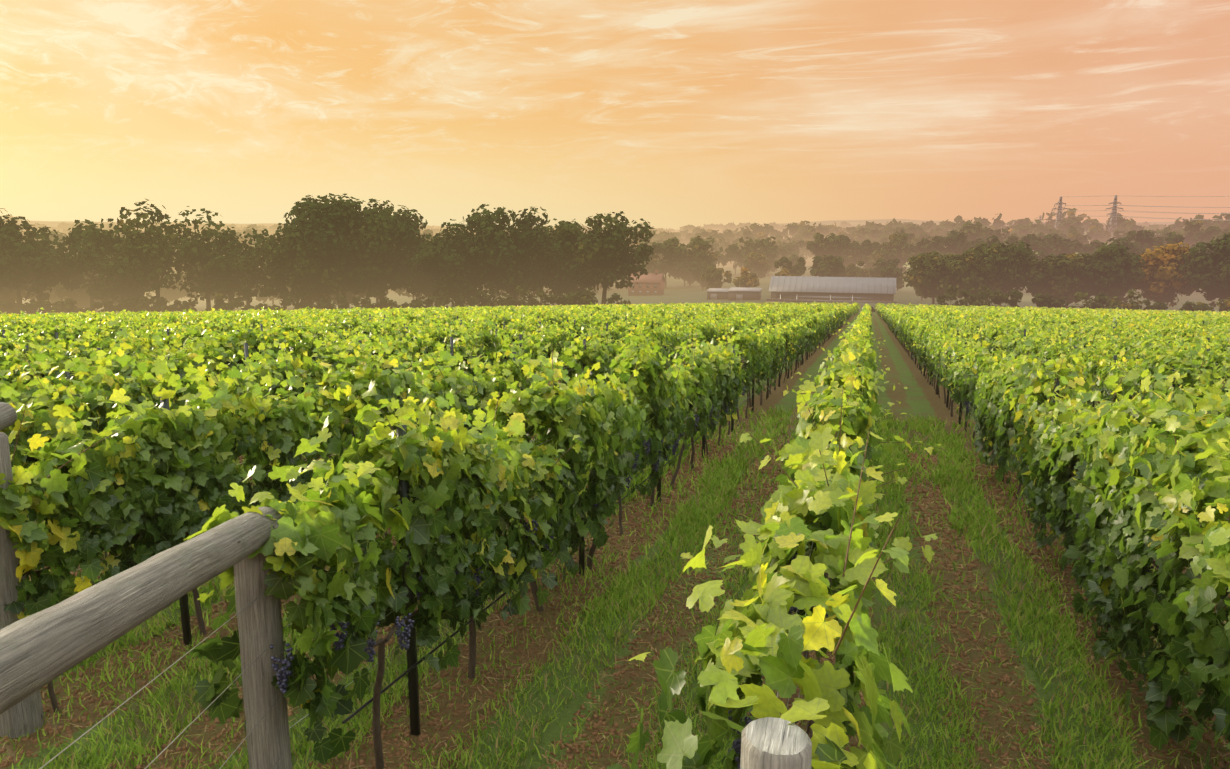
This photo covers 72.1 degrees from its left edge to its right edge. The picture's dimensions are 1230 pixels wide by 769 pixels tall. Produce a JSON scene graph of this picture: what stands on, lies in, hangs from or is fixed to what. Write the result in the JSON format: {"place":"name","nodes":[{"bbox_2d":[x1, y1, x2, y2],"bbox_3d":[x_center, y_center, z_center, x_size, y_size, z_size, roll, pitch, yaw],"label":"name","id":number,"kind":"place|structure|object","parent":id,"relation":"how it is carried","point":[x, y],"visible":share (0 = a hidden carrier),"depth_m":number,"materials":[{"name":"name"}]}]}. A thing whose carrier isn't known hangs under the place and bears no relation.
{"place":"outdoors","nodes":[
{"label":"outdoors","id":0,"kind":"place"},
{"bbox_2d":[0,219,1229,768],"bbox_3d":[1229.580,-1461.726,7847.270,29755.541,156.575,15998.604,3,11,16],"label":"ground","id":1,"kind":"structure","parent":0,"point":[918,397],"depth_m":5.98,"materials":[{"name":"green plant"}]},
{"bbox_2d":[0,402,292,768],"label":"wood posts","id":2,"kind":"object","parent":1,"relation":"on","point":[40,649],"visible":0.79,"depth_m":3.01,"materials":[{"name":"grey wood"}]},
{"bbox_2d":[2,310,1209,735],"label":"steel posts","id":3,"kind":"object","parent":1,"relation":"on","point":[412,660],"visible":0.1,"depth_m":6.10,"materials":[{"name":"grey metal"}]},
{"bbox_2d":[0,347,1228,768],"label":"wires","id":4,"kind":"object","parent":1,"relation":"on","point":[288,625],"visible":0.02,"depth_m":3.14,"materials":[{"name":"grey metal"}]},
{"bbox_2d":[0,343,1229,768],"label":"vine leaves","id":5,"kind":"object","parent":1,"relation":"on","point":[156,479],"visible":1,"depth_m":4.66,"materials":[{"name":"green plant"}]},
{"bbox_2d":[0,315,1229,578],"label":"vine leaves","id":6,"kind":"object","parent":1,"relation":"on","point":[1040,439],"visible":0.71,"depth_m":9.63,"materials":[{"name":"green plant"}]},
{"bbox_2d":[0,301,1229,421],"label":"vine leaves","id":7,"kind":"object","parent":1,"relation":"on","point":[816,319],"visible":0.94,"depth_m":25.53,"materials":[{"name":"green plant"}]},
{"bbox_2d":[0,436,1229,768],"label":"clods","id":8,"kind":"object","parent":1,"relation":"on","point":[652,618],"visible":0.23,"depth_m":6.11,"materials":[{"name":"brown soil"}]},
{"bbox_2d":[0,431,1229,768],"bbox_3d":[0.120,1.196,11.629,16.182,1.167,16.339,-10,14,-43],"label":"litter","id":9,"kind":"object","parent":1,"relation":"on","point":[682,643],"visible":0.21,"depth_m":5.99,"materials":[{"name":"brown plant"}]},
{"bbox_2d":[12,313,1229,654],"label":"shoots","id":10,"kind":"object","parent":1,"relation":"on","point":[760,445],"visible":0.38,"depth_m":5.78,"materials":[{"name":"green plant"}]},
{"bbox_2d":[304,357,1102,731],"bbox_3d":[7.546,-0.812,29.982,15.414,4.478,57.001,3,11,16],"label":"drip line","id":11,"kind":"object","parent":1,"relation":"on","point":[490,605],"visible":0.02,"depth_m":5.04,"materials":[{"name":"black plastic"}]},
{"bbox_2d":[270,386,1153,768],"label":"grapes","id":12,"kind":"object","parent":1,"relation":"on","point":[282,674],"visible":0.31,"depth_m":4.16,"materials":[{"name":"food"}]},
{"bbox_2d":[707,291,760,300],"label":"sheds","id":13,"kind":"object","parent":1,"relation":"on","point":[729,295],"visible":0.64,"depth_m":305.24,"materials":[{"name":"grey"}]},
{"bbox_2d":[706,287,761,299],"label":"shed roofs","id":14,"kind":"structure","parent":13,"relation":"on","point":[738,296],"depth_m":308.98,"materials":[{"name":"grey metal"}]},
{"bbox_2d":[740,717,811,768],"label":"wooden post","id":15,"kind":"object","parent":1,"relation":"on","point":[772,743],"visible":1,"depth_m":2.07,"materials":[{"name":"grey wood"}]},
{"bbox_2d":[771,292,893,301],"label":"barn walls","id":16,"kind":"structure","parent":1,"relation":"on","point":[887,297],"depth_m":283.02,"materials":[{"name":"wood"}]},
{"bbox_2d":[769,276,895,293],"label":"barn roof","id":17,"kind":"structure","parent":16,"relation":"on","point":[865,285],"depth_m":285.68,"materials":[{"name":"grey metal"}]},
{"bbox_2d":[1003,195,1122,237],"bbox_3d":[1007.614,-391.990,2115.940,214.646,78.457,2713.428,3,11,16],"label":"transmission towers","id":18,"kind":"structure","parent":1,"relation":"on","point":[1112,213],"depth_m":1106.84,"materials":[{"name":"grey metal"}]},
{"bbox_2d":[1031,196,1229,223],"bbox_3d":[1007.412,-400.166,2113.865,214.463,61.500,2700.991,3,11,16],"label":"power lines","id":19,"kind":"object","parent":18,"relation":"on","point":[1150,206],"visible":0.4,"depth_m":1032.55,"materials":[{"name":"grey metal"}]},
{"bbox_2d":[0,406,1229,768],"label":"grass","id":20,"kind":"structure","parent":0,"point":[718,480],"depth_m":6.46,"materials":[{"name":"green plant"}]},
{"bbox_2d":[0,0,1229,229],"label":"sky","id":21,"kind":"structure","parent":0,"point":[673,114],"materials":[{"name":"orange"}]},
{"bbox_2d":[3,320,1229,768],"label":"vine trunks","id":22,"kind":"object","parent":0,"point":[378,752],"depth_m":6.30,"materials":[{"name":"brown wood"}]},
{"bbox_2d":[628,270,663,295],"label":"house walls","id":23,"kind":"structure","parent":0,"point":[651,289],"depth_m":361.49,"materials":[{"name":"beige paint"}]},
{"bbox_2d":[631,284,656,294],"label":"house windows","id":24,"kind":"structure","parent":23,"relation":"in","point":[647,286],"depth_m":360.96,"materials":[{"name":"grey glass"}]},
{"bbox_2d":[628,273,664,294],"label":"house roof","id":25,"kind":"structure","parent":23,"relation":"on","point":[651,278],"depth_m":361.46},
{"bbox_2d":[766,298,890,302],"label":"barn openings","id":26,"kind":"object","parent":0,"point":[819,299],"depth_m":281.43,"materials":[{"name":"black"}]},
{"bbox_2d":[766,294,896,302],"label":"barn","id":27,"kind":"structure","parent":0,"point":[845,298],"depth_m":283.10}
]}

